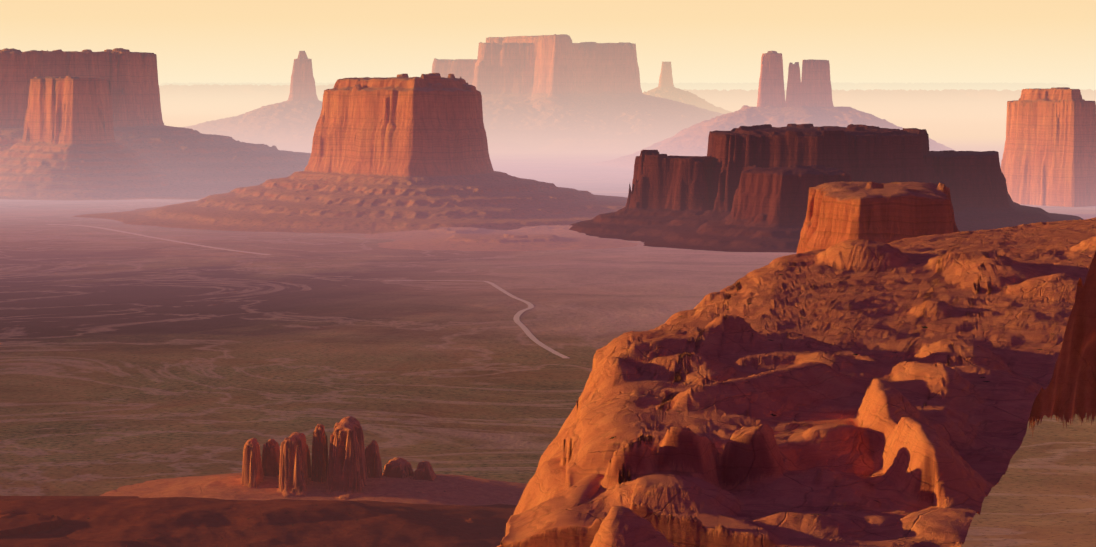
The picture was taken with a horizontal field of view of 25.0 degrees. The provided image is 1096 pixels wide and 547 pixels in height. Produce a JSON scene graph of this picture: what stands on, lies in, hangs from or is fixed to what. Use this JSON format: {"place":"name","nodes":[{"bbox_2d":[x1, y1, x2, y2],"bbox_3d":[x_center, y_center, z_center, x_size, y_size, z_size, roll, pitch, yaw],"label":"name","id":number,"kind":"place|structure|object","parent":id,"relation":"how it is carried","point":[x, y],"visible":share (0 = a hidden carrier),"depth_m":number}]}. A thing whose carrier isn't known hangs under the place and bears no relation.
{"place":"outdoors","nodes":[
{"label":"outdoors","id":0,"kind":"place"},
{"bbox_2d":[49,224,269,254],"bbox_3d":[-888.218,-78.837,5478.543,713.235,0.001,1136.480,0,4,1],"label":"road","id":1,"kind":"structure","parent":0,"point":[167,239],"depth_m":5420.24},
{"bbox_2d":[159,84,334,112],"bbox_3d":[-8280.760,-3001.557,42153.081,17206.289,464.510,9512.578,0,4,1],"label":"distant haze","id":2,"kind":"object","parent":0,"point":[213,98],"visible":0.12,"depth_m":40500.92},
{"bbox_2d":[390,280,568,357],"bbox_3d":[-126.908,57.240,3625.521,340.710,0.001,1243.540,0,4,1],"label":"dirt road","id":3,"kind":"structure","parent":0,"point":[529,334],"depth_m":3561.36},
{"bbox_2d":[0,113,1095,546],"bbox_3d":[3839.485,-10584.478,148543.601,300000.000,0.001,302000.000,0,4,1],"label":"valley ground","id":4,"kind":"structure","parent":0,"point":[126,357],"depth_m":3195.21},
{"bbox_2d":[0,537,151,546],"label":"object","id":5,"kind":"structure","parent":4,"relation":"on","point":[47,542],"depth_m":1665.18},
{"bbox_2d":[0,76,175,199],"bbox_3d":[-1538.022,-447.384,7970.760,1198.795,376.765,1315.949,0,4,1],"label":"butte","id":6,"kind":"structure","parent":4,"relation":"on","point":[68,147],"depth_m":7745.81},
{"bbox_2d":[0,48,310,199],"bbox_3d":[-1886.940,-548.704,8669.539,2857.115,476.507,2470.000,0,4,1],"label":"mesa","id":7,"kind":"structure","parent":4,"relation":"on","point":[193,164],"depth_m":8339.69},
{"bbox_2d":[183,51,321,152],"bbox_3d":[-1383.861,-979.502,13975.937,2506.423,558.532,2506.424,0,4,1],"label":"spire","id":8,"kind":"structure","parent":4,"relation":"on","point":[290,123],"depth_m":13587.61},
{"bbox_2d":[0,496,515,546],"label":"ground","id":9,"kind":"structure","parent":4,"relation":"on","point":[181,522],"depth_m":1744.39},
{"bbox_2d":[100,472,526,505],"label":"ground mound","id":10,"kind":"object","parent":4,"relation":"on","point":[457,490],"visible":0.35,"depth_m":1943.56},
{"bbox_2d":[241,438,263,487],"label":"rock pillar","id":11,"kind":"structure","parent":10,"relation":"on","point":[252,473],"depth_m":1940.97},
{"bbox_2d":[262,439,279,476],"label":"rock pillar","id":12,"kind":"structure","parent":10,"relation":"on","point":[271,458],"depth_m":1967.07},
{"bbox_2d":[277,432,310,496],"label":"rock pillar","id":13,"kind":"structure","parent":10,"relation":"on","point":[295,469],"depth_m":1923.10},
{"bbox_2d":[311,424,327,482],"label":"rock pillar","id":14,"kind":"structure","parent":10,"relation":"on","point":[319,469],"depth_m":1951.11},
{"bbox_2d":[325,416,366,499],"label":"rock pillar","id":15,"kind":"structure","parent":10,"relation":"on","point":[347,474],"depth_m":1921.16},
{"bbox_2d":[365,440,381,477],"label":"rock pillar","id":16,"kind":"structure","parent":10,"relation":"on","point":[373,462],"depth_m":1962.89},
{"bbox_2d":[382,457,413,478],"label":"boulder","id":17,"kind":"object","parent":10,"relation":"on","point":[397,467],"visible":0.1,"depth_m":1973.39},
{"bbox_2d":[413,461,436,480],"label":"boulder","id":18,"kind":"object","parent":10,"relation":"on","point":[424,470],"visible":0.1,"depth_m":1968.46},
{"bbox_2d":[72,73,627,233],"bbox_3d":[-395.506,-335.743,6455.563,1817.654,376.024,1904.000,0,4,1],"label":"butte","id":19,"kind":"object","parent":4,"relation":"on","point":[402,152],"visible":0.83,"depth_m":6217.54},
{"bbox_2d":[364,227,531,238],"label":"bench","id":20,"kind":"object","parent":4,"relation":"on","point":[444,232],"visible":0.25,"depth_m":5556.49},
{"bbox_2d":[432,58,476,84],"bbox_3d":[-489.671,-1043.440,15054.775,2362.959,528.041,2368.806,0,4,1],"label":"mesa","id":21,"kind":"structure","parent":4,"relation":"on","point":[464,69],"depth_m":14805.38},
{"bbox_2d":[378,234,637,250],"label":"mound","id":22,"kind":"object","parent":4,"relation":"on","point":[481,242],"visible":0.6,"depth_m":5187.72},
{"bbox_2d":[486,34,576,111],"bbox_3d":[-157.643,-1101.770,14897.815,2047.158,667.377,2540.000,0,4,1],"label":"mesa","id":23,"kind":"structure","parent":4,"relation":"on","point":[552,65],"depth_m":14486.72},
{"bbox_2d":[508,225,597,237],"bbox_3d":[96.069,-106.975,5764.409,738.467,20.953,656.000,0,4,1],"label":"bench","id":24,"kind":"object","parent":4,"relation":"on","point":[561,230],"visible":0.06,"depth_m":5659.78},
{"bbox_2d":[473,42,722,152],"bbox_3d":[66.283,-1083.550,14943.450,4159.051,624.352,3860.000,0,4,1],"label":"mesa","id":25,"kind":"structure","parent":4,"relation":"on","point":[615,110],"depth_m":14359.01},
{"bbox_2d":[569,154,712,236],"bbox_3d":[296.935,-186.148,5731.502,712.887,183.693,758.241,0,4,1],"label":"butte","id":26,"kind":"object","parent":4,"relation":"on","point":[666,189],"visible":0.42,"depth_m":5648.48},
{"bbox_2d":[636,150,658,180],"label":"rock outcrop","id":27,"kind":"object","parent":26,"relation":"on","point":[643,153],"visible":0.06,"depth_m":5703.07},
{"bbox_2d":[643,62,731,113],"bbox_3d":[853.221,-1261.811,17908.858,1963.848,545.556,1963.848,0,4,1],"label":"spire","id":28,"kind":"structure","parent":4,"relation":"on","point":[666,88],"depth_m":17766.02},
{"bbox_2d":[641,165,851,252],"bbox_3d":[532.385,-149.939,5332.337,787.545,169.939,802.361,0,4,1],"label":"butte","id":29,"kind":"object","parent":4,"relation":"on","point":[768,210],"visible":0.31,"depth_m":5188.36},
{"bbox_2d":[588,105,1000,168],"bbox_3d":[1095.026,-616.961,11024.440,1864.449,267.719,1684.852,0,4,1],"label":"pillar base","id":30,"kind":"object","parent":4,"relation":"on","point":[692,140],"visible":0.42,"depth_m":10796.25},
{"bbox_2d":[757,51,786,106],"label":"pillar","id":31,"kind":"structure","parent":30,"relation":"on","point":[771,91],"depth_m":10926.93},
{"bbox_2d":[786,62,800,106],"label":"pillar","id":32,"kind":"structure","parent":30,"relation":"on","point":[793,95],"depth_m":10975.82},
{"bbox_2d":[801,59,833,106],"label":"pillar","id":33,"kind":"structure","parent":30,"relation":"on","point":[816,89],"depth_m":10971.22},
{"bbox_2d":[497,217,1095,546],"bbox_3d":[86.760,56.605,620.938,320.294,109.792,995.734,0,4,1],"label":"foreground rock","id":34,"kind":"object","parent":4,"relation":"on","point":[870,393],"visible":1,"depth_m":511.23},
{"bbox_2d":[796,181,959,253],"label":"butte","id":35,"kind":"object","parent":34,"relation":"on","point":[838,212],"visible":0.25,"depth_m":2622.30},
{"bbox_2d":[598,124,997,240],"bbox_3d":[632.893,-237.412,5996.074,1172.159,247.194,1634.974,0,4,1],"label":"mesa","id":36,"kind":"structure","parent":4,"relation":"on","point":[861,153],"depth_m":5548.31},
{"bbox_2d":[923,150,1083,227],"bbox_3d":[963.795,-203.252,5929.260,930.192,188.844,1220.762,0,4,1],"label":"mesa","id":37,"kind":"structure","parent":4,"relation":"on","point":[975,182],"depth_m":5688.13},
{"bbox_2d":[1001,87,1095,206],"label":"butte","id":38,"kind":"object","parent":4,"relation":"on","point":[1049,156],"visible":0.98,"depth_m":7035.25},
{"bbox_2d":[0,0,1095,90],"label":"sky","id":39,"kind":"structure","parent":0,"point":[201,41]},
{"bbox_2d":[159,82,1071,92],"bbox_3d":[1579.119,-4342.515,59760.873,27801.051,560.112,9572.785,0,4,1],"label":"distant haze","id":40,"kind":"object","parent":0,"point":[845,86],"visible":0.21,"depth_m":58300.07},
{"bbox_2d":[682,89,1095,116],"bbox_3d":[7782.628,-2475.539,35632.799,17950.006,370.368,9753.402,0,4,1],"label":"distant haze","id":41,"kind":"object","parent":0,"point":[936,103],"visible":0.44,"depth_m":34073.35}
]}

